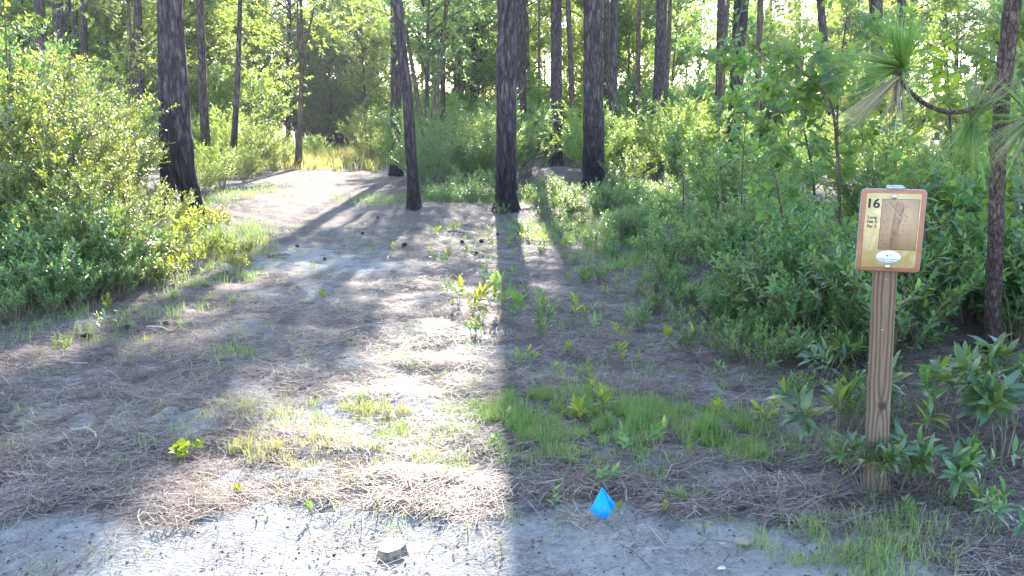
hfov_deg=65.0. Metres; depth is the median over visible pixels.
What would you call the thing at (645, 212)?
leafy herb
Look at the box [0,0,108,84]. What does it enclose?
forest tree
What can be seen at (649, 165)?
thicket shrub
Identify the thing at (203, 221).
young shrub
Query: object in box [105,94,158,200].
leafy shrub
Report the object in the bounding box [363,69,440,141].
evergreen shrub
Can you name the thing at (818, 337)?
leafy herb
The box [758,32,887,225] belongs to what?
sapling
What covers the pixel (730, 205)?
shrub
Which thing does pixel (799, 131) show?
understory shrub
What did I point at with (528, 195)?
shrub
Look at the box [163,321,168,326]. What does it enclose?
pine cone
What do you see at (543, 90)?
understory shrub
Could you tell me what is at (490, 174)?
shrub
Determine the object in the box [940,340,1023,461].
laurel shrub
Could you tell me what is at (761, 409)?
sprout
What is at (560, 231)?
leafy herb
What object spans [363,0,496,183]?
broadleaf tree
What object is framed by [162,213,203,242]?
young shrub
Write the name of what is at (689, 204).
shrub
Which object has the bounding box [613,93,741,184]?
understory shrub
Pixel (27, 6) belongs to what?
forest tree
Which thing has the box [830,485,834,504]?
seedling
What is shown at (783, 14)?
forest tree
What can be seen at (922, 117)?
evergreen shrub
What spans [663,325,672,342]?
seedling
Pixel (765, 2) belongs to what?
sky
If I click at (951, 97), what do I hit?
understory shrub
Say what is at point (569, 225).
leafy herb
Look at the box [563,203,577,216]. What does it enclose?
leafy herb
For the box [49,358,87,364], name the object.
fallen stick
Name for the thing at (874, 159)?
thicket shrub
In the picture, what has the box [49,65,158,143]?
leafy shrub
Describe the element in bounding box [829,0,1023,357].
young pine
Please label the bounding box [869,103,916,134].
evergreen shrub
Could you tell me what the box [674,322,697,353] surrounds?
sprout
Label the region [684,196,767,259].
shrub
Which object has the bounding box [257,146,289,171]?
understory shrub
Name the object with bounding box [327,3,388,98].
forest tree
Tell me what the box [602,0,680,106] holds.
forest tree
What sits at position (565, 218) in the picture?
leafy herb
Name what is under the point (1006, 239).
shrub
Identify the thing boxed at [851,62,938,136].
evergreen shrub
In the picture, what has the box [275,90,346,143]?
evergreen shrub
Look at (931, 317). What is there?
shrub
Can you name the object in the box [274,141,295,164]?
understory shrub
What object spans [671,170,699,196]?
shrub
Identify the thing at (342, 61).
forest tree
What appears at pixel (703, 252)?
shrub
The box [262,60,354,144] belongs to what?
evergreen shrub
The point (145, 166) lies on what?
leafy shrub
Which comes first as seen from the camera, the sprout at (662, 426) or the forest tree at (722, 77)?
the sprout at (662, 426)
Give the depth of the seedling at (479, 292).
6.31 m
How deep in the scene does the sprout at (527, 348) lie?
5.13 m
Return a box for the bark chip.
[734,537,755,545]
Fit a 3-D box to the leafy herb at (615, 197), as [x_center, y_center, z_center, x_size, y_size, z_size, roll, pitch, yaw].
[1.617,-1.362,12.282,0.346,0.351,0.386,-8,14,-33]
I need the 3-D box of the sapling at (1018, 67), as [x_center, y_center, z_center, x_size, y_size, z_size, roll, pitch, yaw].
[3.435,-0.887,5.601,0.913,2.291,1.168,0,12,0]
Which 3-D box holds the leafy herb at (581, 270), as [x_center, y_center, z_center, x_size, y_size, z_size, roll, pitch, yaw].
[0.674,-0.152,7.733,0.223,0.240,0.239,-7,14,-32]
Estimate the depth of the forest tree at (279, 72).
56.55 m
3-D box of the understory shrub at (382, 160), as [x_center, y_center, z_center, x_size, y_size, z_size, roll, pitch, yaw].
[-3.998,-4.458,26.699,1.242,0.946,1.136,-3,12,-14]
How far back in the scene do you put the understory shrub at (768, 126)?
34.46 m
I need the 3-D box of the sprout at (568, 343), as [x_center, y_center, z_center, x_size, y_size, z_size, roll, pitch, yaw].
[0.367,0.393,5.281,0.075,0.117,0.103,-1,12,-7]
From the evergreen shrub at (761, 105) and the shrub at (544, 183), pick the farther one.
the evergreen shrub at (761, 105)
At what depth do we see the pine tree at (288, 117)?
38.34 m
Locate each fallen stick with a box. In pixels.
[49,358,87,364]
[71,426,96,435]
[146,325,172,331]
[197,511,216,513]
[267,253,290,257]
[340,322,390,333]
[349,309,388,315]
[447,229,465,232]
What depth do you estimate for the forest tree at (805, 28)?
35.85 m
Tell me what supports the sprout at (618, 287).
on the ground at (330, 230)
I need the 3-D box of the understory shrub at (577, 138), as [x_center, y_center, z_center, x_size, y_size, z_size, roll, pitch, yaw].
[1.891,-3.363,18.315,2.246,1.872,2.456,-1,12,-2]
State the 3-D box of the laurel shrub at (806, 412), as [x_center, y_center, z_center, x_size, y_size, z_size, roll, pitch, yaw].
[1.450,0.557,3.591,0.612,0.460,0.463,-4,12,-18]
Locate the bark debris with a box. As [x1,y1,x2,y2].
[0,255,1023,575]
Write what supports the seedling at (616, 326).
on the ground at (330, 230)
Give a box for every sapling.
[0,0,51,105]
[653,123,711,217]
[684,33,748,230]
[705,41,803,219]
[732,142,844,248]
[734,56,888,241]
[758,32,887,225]
[789,0,916,223]
[875,147,984,320]
[898,28,1019,215]
[924,153,1023,312]
[940,1,1023,217]
[953,0,1023,174]
[979,108,1023,336]
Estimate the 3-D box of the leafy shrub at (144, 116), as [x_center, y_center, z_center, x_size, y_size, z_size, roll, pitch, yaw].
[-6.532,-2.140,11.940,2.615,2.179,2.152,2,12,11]
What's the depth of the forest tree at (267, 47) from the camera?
43.28 m
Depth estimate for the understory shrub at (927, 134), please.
20.38 m
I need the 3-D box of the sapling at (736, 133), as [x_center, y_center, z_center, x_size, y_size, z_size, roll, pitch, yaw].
[2.191,-1.209,7.495,0.760,2.109,0.767,-11,16,-42]
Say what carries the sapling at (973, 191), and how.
on the ground at (330, 230)
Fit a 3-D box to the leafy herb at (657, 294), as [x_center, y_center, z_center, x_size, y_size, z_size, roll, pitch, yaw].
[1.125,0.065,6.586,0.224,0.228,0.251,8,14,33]
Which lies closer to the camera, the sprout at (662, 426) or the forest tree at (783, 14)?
the sprout at (662, 426)
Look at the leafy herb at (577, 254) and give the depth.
8.65 m
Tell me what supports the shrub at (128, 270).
on the ground at (330, 230)
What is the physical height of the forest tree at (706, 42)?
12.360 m
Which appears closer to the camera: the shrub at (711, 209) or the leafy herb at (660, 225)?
the leafy herb at (660, 225)
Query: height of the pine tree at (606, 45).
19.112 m
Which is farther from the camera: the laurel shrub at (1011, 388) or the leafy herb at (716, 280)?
the leafy herb at (716, 280)
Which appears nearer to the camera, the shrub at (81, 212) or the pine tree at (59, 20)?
the shrub at (81, 212)
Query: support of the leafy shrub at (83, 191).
on the ground at (330, 230)
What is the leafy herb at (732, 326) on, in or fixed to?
on the ground at (330, 230)
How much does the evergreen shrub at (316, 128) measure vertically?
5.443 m
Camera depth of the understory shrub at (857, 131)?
19.60 m
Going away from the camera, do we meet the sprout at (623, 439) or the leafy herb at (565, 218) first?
the sprout at (623, 439)
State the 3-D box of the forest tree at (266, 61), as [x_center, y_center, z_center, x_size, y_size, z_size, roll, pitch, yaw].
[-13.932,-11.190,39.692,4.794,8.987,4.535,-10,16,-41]
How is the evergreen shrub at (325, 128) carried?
on the ground at (330, 230)
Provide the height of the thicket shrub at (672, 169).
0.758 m
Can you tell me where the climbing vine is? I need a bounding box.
[723,0,753,180]
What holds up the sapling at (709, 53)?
on the ground at (330, 230)
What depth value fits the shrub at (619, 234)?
9.89 m
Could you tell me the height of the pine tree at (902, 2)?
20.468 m
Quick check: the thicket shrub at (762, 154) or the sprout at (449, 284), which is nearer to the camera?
the sprout at (449, 284)
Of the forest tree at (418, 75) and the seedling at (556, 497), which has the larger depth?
the forest tree at (418, 75)
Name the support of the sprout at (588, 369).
on the ground at (330, 230)
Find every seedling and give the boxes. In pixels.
[50,334,69,357]
[93,308,108,332]
[101,292,114,310]
[114,309,128,331]
[168,437,206,460]
[232,481,243,493]
[305,499,313,515]
[318,288,328,301]
[373,499,383,518]
[450,274,462,301]
[453,274,495,314]
[489,268,516,313]
[497,540,502,556]
[505,287,528,320]
[532,301,557,334]
[545,484,561,513]
[570,291,582,314]
[588,302,600,334]
[595,461,623,484]
[608,321,622,339]
[614,500,621,514]
[662,499,669,515]
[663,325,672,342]
[698,517,709,533]
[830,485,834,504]
[899,494,916,522]
[928,508,943,528]
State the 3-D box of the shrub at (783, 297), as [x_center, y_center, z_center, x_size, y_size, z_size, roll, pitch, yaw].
[1.968,0.006,5.388,0.954,0.764,0.802,-6,13,-26]
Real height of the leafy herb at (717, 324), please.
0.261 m
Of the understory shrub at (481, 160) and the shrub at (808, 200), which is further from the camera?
the understory shrub at (481, 160)
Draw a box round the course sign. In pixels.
[855,185,926,495]
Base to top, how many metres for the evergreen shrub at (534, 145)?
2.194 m
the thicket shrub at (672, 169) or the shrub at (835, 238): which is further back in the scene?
the thicket shrub at (672, 169)
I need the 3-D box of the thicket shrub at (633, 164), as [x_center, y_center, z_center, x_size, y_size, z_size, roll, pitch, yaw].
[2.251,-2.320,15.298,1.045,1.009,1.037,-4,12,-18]
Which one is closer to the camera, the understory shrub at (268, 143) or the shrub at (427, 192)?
the shrub at (427, 192)
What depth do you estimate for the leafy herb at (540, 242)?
9.55 m
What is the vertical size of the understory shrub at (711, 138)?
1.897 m
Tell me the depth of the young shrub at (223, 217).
10.49 m
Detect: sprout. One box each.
[428,248,436,256]
[435,249,448,265]
[442,277,452,293]
[462,242,469,255]
[463,314,479,337]
[470,307,486,337]
[478,264,488,281]
[488,428,501,446]
[500,405,513,422]
[505,266,515,277]
[513,347,524,367]
[518,280,527,294]
[521,233,535,244]
[524,344,540,364]
[529,288,539,302]
[537,320,547,337]
[538,293,546,308]
[550,361,567,385]
[558,249,567,263]
[558,406,567,415]
[563,338,572,351]
[565,393,589,423]
[571,355,594,381]
[578,303,588,315]
[580,272,590,283]
[584,369,614,401]
[594,387,616,408]
[600,282,612,295]
[613,279,621,292]
[615,340,632,363]
[615,421,632,451]
[623,310,632,325]
[635,348,642,361]
[649,414,671,445]
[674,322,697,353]
[689,306,696,319]
[707,391,726,416]
[713,359,726,376]
[749,391,779,423]
[804,368,815,384]
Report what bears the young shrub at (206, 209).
on the ground at (330, 230)
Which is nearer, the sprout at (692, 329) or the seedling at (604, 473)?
the seedling at (604, 473)
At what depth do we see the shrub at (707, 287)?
6.26 m
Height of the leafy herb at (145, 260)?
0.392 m
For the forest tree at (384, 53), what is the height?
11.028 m
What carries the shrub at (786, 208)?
on the ground at (330, 230)
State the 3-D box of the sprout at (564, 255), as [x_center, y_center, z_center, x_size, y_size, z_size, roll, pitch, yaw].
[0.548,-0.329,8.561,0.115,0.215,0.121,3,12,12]
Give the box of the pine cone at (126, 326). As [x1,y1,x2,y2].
[123,324,129,329]
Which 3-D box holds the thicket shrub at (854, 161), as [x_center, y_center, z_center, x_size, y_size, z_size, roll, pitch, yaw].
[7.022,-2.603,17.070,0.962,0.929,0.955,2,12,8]
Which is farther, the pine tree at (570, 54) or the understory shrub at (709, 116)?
the pine tree at (570, 54)
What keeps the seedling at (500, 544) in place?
on the ground at (330, 230)
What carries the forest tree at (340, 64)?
on the ground at (330, 230)
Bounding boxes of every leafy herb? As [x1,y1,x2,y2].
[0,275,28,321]
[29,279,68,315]
[41,262,102,308]
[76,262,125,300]
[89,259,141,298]
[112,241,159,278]
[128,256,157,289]
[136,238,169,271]
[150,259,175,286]
[494,200,510,216]
[512,217,530,235]
[531,205,547,218]
[532,189,564,215]
[535,237,549,246]
[536,243,547,253]
[540,195,558,214]
[545,207,567,224]
[551,221,567,237]
[561,219,577,234]
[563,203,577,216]
[563,214,574,222]
[566,249,580,264]
[572,260,595,283]
[575,212,588,226]
[576,201,591,213]
[579,230,592,243]
[581,227,598,243]
[581,233,604,249]
[587,191,611,214]
[589,225,618,252]
[592,261,612,282]
[594,221,611,235]
[599,209,613,228]
[601,237,621,255]
[604,182,627,206]
[609,189,629,208]
[611,189,631,212]
[613,189,646,210]
[620,296,655,330]
[621,222,632,238]
[624,268,649,295]
[625,199,651,219]
[625,227,658,259]
[631,207,658,224]
[634,224,655,245]
[636,283,658,305]
[641,283,670,314]
[642,249,687,296]
[643,260,667,283]
[645,200,670,218]
[648,216,668,237]
[660,262,695,288]
[663,269,696,296]
[665,321,703,350]
[666,300,698,329]
[667,202,696,222]
[667,286,685,303]
[673,279,691,300]
[674,264,689,279]
[675,281,694,302]
[680,183,696,199]
[682,277,709,306]
[686,281,707,303]
[689,314,724,340]
[692,200,715,229]
[697,188,719,207]
[697,288,747,328]
[698,324,756,361]
[702,268,733,287]
[707,270,724,295]
[709,304,749,333]
[722,300,746,323]
[723,319,751,338]
[723,322,754,355]
[724,314,794,372]
[730,298,777,333]
[743,318,790,358]
[753,316,803,367]
[769,308,800,332]
[779,318,821,360]
[790,370,822,398]
[793,189,807,205]
[798,331,849,368]
[808,327,844,364]
[820,369,866,436]
[839,358,867,387]
[863,393,934,428]
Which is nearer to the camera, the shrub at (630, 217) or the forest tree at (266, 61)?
the shrub at (630, 217)
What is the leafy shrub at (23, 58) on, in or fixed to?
on the ground at (330, 230)
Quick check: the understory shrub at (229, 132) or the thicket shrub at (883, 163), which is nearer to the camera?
the thicket shrub at (883, 163)
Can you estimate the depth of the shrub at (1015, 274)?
4.97 m
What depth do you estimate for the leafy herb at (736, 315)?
6.00 m
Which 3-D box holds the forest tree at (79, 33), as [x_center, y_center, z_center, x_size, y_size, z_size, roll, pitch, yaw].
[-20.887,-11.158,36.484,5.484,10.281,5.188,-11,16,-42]
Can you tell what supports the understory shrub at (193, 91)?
on the ground at (330, 230)
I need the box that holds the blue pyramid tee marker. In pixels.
[590,487,614,519]
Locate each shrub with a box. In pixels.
[0,12,46,160]
[0,14,126,128]
[0,18,133,228]
[0,28,43,87]
[0,43,178,199]
[0,47,94,107]
[0,64,142,238]
[0,68,99,164]
[0,76,69,227]
[0,90,153,227]
[0,159,159,266]
[0,186,77,250]
[0,188,110,260]
[0,196,30,242]
[0,197,62,272]
[0,210,93,289]
[0,224,80,302]
[0,233,54,298]
[0,241,20,282]
[0,252,53,310]
[6,193,122,265]
[14,96,166,214]
[18,236,96,308]
[21,75,161,156]
[27,225,109,298]
[38,98,169,216]
[41,250,106,305]
[48,155,184,249]
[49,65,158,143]
[58,197,173,275]
[59,55,139,121]
[70,237,131,294]
[84,56,231,127]
[90,80,149,106]
[103,247,138,292]
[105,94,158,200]
[110,214,184,276]
[120,122,158,189]
[124,97,198,150]
[127,60,275,157]
[128,216,188,253]
[132,177,198,232]
[138,256,169,285]
[150,242,184,262]
[152,236,187,266]
[157,108,228,161]
[159,253,193,280]
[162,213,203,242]
[162,225,196,251]
[174,202,209,231]
[177,244,206,269]
[181,207,217,236]
[189,60,310,157]
[191,100,267,163]
[191,232,218,255]
[193,137,239,171]
[194,154,228,197]
[195,144,243,189]
[199,204,230,226]
[207,211,231,229]
[210,117,263,154]
[211,229,234,253]
[214,114,292,172]
[215,240,238,256]
[224,252,251,273]
[227,126,282,170]
[230,154,263,182]
[237,149,272,176]
[237,241,256,256]
[251,123,306,166]
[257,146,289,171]
[258,84,308,142]
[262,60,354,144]
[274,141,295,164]
[275,62,388,145]
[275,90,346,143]
[302,132,333,155]
[305,74,367,143]
[308,79,363,143]
[310,70,386,144]
[323,67,415,143]
[335,104,389,162]
[349,80,449,143]
[350,101,403,157]
[356,64,430,144]
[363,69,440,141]
[365,91,472,180]
[368,135,389,155]
[373,144,402,166]
[376,119,477,195]
[387,86,483,147]
[393,99,494,185]
[414,88,475,128]
[415,102,473,125]
[421,177,437,201]
[425,109,527,190]
[426,184,450,201]
[431,178,461,202]
[438,92,530,158]
[444,105,556,188]
[444,128,517,187]
[445,83,496,111]
[445,185,467,203]
[446,165,482,199]
[449,88,495,110]
[456,93,490,130]
[456,178,488,202]
[469,165,495,199]
[470,103,539,136]
[476,182,494,203]
[477,87,581,177]
[479,93,565,146]
[486,65,582,157]
[518,180,552,206]
[526,68,583,152]
[532,172,564,199]
[534,107,582,166]
[544,176,567,198]
[545,120,582,164]
[547,99,644,179]
[548,189,573,211]
[550,189,588,217]
[553,182,587,209]
[561,133,606,170]
[562,79,651,145]
[564,182,582,198]
[568,70,648,146]
[585,178,621,207]
[592,182,624,208]
[598,139,659,186]
[598,222,626,242]
[601,162,634,189]
[601,199,652,234]
[604,121,636,180]
[605,94,683,174]
[605,126,648,175]
[607,206,649,241]
[610,130,644,175]
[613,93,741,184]
[616,172,657,204]
[617,56,717,136]
[621,206,656,237]
[622,189,638,205]
[630,140,676,182]
[630,176,669,207]
[630,188,659,212]
[632,88,715,133]
[635,99,726,176]
[642,147,671,181]
[643,183,673,208]
[646,180,671,200]
[647,208,709,268]
[648,187,700,222]
[649,104,720,127]
[651,115,729,175]
[655,172,692,198]
[656,182,684,202]
[661,91,766,156]
[665,152,690,180]
[666,199,697,226]
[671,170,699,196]
[672,65,754,124]
[673,209,703,227]
[674,67,775,137]
[675,65,761,125]
[675,123,728,184]
[677,124,738,192]
[678,153,719,192]
[678,209,713,244]
[679,68,729,91]
[681,196,716,225]
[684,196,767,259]
[687,159,749,218]
[691,212,739,264]
[697,227,761,281]
[697,283,755,318]
[699,140,788,207]
[699,285,726,318]
[700,282,736,305]
[700,286,735,317]
[701,213,730,232]
[701,278,736,300]
[704,215,763,269]
[708,227,812,295]
[710,222,787,316]
[714,56,823,142]
[715,199,746,218]
[717,187,783,238]
[722,207,796,253]
[725,132,779,188]
[727,304,776,343]
[732,294,768,317]
[735,186,814,242]
[737,233,867,335]
[737,301,801,336]
[738,134,804,184]
[743,106,784,142]
[744,219,837,320]
[745,62,806,144]
[748,143,804,180]
[750,193,857,287]
[752,167,801,192]
[756,242,855,292]
[763,367,906,456]
[765,198,833,239]
[766,199,861,299]
[766,201,804,216]
[768,78,855,153]
[769,110,839,157]
[773,137,833,193]
[777,208,837,245]
[779,131,829,160]
[783,56,922,151]
[783,143,835,198]
[784,56,928,133]
[786,323,868,388]
[788,276,837,327]
[799,317,843,361]
[801,190,825,208]
[801,195,983,334]
[811,112,884,158]
[814,326,868,363]
[816,118,941,222]
[820,240,986,353]
[820,431,920,499]
[821,122,901,176]
[821,303,866,335]
[823,105,910,155]
[823,294,920,361]
[825,205,856,241]
[826,145,865,185]
[833,279,921,345]
[845,435,947,498]
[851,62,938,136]
[853,64,936,123]
[854,109,940,159]
[854,135,911,187]
[859,122,935,170]
[863,341,1014,431]
[864,124,988,205]
[865,85,934,137]
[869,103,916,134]
[872,133,1023,247]
[875,165,947,229]
[889,393,986,494]
[893,141,923,176]
[904,135,949,162]
[907,359,1023,445]
[916,67,1023,133]
[921,193,1023,322]
[922,114,1023,237]
[922,214,986,313]
[925,212,976,249]
[926,125,987,158]
[928,121,986,153]
[929,98,973,137]
[929,152,1023,213]
[931,199,1023,325]
[931,213,1023,329]
[936,204,1017,246]
[938,432,1023,506]
[939,100,1010,128]
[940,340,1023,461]
[954,331,1021,432]
[956,216,1023,345]
[959,202,1023,338]
[959,475,1023,540]
[968,216,1022,330]
[1003,263,1023,298]
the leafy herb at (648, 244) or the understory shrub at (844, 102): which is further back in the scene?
the understory shrub at (844, 102)
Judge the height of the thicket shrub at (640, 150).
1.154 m
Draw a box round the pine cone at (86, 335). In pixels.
[80,333,92,339]
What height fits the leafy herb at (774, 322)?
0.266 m
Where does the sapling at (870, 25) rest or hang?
on the ground at (330, 230)
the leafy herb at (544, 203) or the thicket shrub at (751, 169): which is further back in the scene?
the thicket shrub at (751, 169)
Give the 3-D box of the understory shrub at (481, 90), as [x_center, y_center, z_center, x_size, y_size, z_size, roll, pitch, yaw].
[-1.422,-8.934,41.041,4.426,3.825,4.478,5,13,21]
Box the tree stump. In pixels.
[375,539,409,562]
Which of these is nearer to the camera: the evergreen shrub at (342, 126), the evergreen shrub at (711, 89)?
the evergreen shrub at (711, 89)
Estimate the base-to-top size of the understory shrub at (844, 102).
3.741 m
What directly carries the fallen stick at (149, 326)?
on the ground at (330, 230)
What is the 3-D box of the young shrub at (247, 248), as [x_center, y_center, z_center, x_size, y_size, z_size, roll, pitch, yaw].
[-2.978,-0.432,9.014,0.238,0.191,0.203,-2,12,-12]
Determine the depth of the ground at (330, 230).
4.37 m
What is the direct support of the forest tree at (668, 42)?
on the ground at (330, 230)
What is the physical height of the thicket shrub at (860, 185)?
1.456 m
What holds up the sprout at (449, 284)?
on the ground at (330, 230)
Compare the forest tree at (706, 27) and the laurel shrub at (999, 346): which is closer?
the laurel shrub at (999, 346)
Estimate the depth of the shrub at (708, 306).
6.29 m
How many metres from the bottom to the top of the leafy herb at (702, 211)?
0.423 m
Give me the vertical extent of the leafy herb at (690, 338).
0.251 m
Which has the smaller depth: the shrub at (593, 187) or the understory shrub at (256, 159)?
the shrub at (593, 187)
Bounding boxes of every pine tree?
[33,0,49,75]
[52,0,70,73]
[65,0,71,57]
[70,0,79,67]
[80,0,88,97]
[105,0,108,90]
[133,0,145,128]
[157,0,177,205]
[163,0,209,227]
[196,0,210,169]
[229,0,241,174]
[249,0,266,143]
[286,0,290,145]
[388,0,403,176]
[391,0,422,210]
[424,5,429,128]
[431,22,434,95]
[440,0,445,139]
[470,11,476,102]
[478,24,484,101]
[490,0,521,213]
[516,0,526,165]
[547,0,563,165]
[565,0,574,161]
[579,0,606,190]
[603,0,609,115]
[606,0,617,171]
[651,0,666,155]
[715,0,725,120]
[722,0,748,181]
[752,0,763,146]
[794,6,800,72]
[816,0,840,161]
[869,0,886,166]
[893,0,905,148]
[932,5,939,139]
[943,13,947,129]
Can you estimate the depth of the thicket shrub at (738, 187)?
10.53 m
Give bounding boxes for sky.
[154,0,995,123]
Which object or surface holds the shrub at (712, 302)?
on the ground at (330, 230)
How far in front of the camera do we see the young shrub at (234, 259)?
7.95 m
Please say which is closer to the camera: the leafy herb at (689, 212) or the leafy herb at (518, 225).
the leafy herb at (689, 212)
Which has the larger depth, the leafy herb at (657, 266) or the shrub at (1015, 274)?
the leafy herb at (657, 266)
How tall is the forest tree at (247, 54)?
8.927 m
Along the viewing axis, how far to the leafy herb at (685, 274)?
7.31 m
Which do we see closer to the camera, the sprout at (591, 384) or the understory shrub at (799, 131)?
the sprout at (591, 384)
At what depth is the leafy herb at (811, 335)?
4.98 m
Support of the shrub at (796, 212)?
on the ground at (330, 230)
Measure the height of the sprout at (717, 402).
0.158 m
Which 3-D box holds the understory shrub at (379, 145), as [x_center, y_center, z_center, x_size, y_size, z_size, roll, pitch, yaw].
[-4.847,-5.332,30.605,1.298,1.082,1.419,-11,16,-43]
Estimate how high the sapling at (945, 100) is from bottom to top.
2.125 m
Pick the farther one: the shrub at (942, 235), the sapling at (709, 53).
the sapling at (709, 53)
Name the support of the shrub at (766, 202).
on the ground at (330, 230)
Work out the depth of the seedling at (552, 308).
5.69 m
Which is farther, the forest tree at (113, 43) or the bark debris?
the forest tree at (113, 43)
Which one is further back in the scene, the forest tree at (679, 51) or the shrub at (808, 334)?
the forest tree at (679, 51)
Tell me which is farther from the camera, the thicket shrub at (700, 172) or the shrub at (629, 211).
the thicket shrub at (700, 172)
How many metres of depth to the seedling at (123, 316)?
5.88 m
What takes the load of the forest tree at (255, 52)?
on the ground at (330, 230)
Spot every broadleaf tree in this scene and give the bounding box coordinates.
[50,0,198,148]
[107,0,266,155]
[206,0,357,168]
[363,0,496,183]
[374,0,497,180]
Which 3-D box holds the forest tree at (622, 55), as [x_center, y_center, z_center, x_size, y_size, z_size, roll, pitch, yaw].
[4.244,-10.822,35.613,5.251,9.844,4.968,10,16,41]
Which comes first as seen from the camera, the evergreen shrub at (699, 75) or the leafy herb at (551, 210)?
the leafy herb at (551, 210)
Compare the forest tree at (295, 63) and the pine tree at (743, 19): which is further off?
the forest tree at (295, 63)
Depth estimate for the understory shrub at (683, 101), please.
29.43 m
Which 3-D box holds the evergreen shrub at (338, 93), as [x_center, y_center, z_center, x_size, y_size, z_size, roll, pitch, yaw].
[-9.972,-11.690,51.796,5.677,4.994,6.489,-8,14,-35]
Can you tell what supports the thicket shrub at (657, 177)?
on the ground at (330, 230)
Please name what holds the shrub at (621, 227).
on the ground at (330, 230)
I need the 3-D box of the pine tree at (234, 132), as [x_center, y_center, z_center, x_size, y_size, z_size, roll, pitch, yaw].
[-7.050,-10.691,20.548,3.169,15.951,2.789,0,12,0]
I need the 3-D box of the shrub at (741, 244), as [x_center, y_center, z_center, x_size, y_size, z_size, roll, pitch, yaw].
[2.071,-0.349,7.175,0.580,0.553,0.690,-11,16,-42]
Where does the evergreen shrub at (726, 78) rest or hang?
on the ground at (330, 230)
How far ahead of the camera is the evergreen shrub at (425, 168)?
16.54 m
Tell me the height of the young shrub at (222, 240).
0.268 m
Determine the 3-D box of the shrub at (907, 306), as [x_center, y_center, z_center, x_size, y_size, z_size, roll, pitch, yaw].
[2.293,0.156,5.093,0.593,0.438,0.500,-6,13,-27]
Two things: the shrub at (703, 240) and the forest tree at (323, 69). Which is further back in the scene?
the forest tree at (323, 69)
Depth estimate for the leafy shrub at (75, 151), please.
8.07 m
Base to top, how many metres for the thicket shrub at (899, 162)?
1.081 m
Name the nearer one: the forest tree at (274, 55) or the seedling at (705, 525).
the seedling at (705, 525)
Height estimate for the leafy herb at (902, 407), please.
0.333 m
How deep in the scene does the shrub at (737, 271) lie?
5.88 m
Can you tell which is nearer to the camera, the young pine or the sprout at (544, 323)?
the young pine
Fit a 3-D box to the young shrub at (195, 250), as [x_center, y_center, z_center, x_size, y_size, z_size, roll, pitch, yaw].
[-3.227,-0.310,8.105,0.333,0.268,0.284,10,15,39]
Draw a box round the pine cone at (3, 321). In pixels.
[0,319,10,325]
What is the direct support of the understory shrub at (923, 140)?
on the ground at (330, 230)
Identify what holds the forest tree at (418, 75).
on the ground at (330, 230)
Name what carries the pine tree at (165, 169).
on the ground at (330, 230)
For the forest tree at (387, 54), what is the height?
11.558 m
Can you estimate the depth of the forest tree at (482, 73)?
33.96 m
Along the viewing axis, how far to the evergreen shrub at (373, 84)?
51.82 m
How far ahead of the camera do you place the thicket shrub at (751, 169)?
15.73 m
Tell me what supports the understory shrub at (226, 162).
on the ground at (330, 230)
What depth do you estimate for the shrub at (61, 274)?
6.22 m
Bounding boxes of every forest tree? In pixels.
[0,0,53,70]
[0,0,96,52]
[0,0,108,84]
[0,0,122,106]
[0,7,36,49]
[7,9,52,57]
[12,0,121,69]
[32,0,186,112]
[64,0,156,94]
[78,0,156,94]
[89,0,213,93]
[94,3,157,100]
[126,0,263,119]
[142,0,256,152]
[145,0,232,90]
[152,2,215,82]
[183,0,266,122]
[205,1,283,130]
[209,0,289,129]
[220,0,279,120]
[231,0,306,141]
[242,11,299,131]
[256,0,340,143]
[260,11,294,132]
[273,0,349,140]
[286,0,372,143]
[292,25,365,145]
[293,0,389,143]
[303,25,358,143]
[305,0,377,86]
[320,0,389,134]
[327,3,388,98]
[341,0,446,124]
[342,0,412,102]
[349,7,413,82]
[387,0,470,101]
[389,3,452,104]
[404,0,496,122]
[405,0,496,122]
[416,0,497,93]
[431,0,531,114]
[445,1,496,128]
[461,1,576,94]
[482,0,578,155]
[483,27,546,92]
[526,0,602,89]
[529,1,576,143]
[530,0,645,125]
[538,0,540,157]
[562,0,654,116]
[562,3,630,91]
[562,9,624,80]
[563,15,652,89]
[566,0,694,139]
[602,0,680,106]
[621,1,706,93]
[623,10,686,80]
[623,11,709,91]
[626,0,716,111]
[634,0,640,150]
[644,0,716,94]
[665,0,671,114]
[676,0,716,78]
[695,1,779,120]
[700,0,780,81]
[702,5,785,90]
[717,0,729,137]
[727,0,831,76]
[730,0,812,83]
[766,0,851,131]
[792,10,861,77]
[804,0,911,80]
[807,0,894,92]
[825,0,922,68]
[856,0,971,132]
[861,0,939,111]
[887,0,980,140]
[911,0,999,133]
[922,0,1003,132]
[924,0,997,99]
[967,0,1023,95]
[978,0,999,83]
[987,43,1022,94]
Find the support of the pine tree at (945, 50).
on the ground at (330, 230)
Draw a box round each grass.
[0,182,1022,575]
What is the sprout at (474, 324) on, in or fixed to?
on the ground at (330, 230)
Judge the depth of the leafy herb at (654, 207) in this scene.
10.55 m
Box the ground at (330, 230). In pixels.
[0,124,1023,575]
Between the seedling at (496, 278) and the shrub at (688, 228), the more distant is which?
the shrub at (688, 228)
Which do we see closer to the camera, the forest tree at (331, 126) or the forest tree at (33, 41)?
the forest tree at (33, 41)

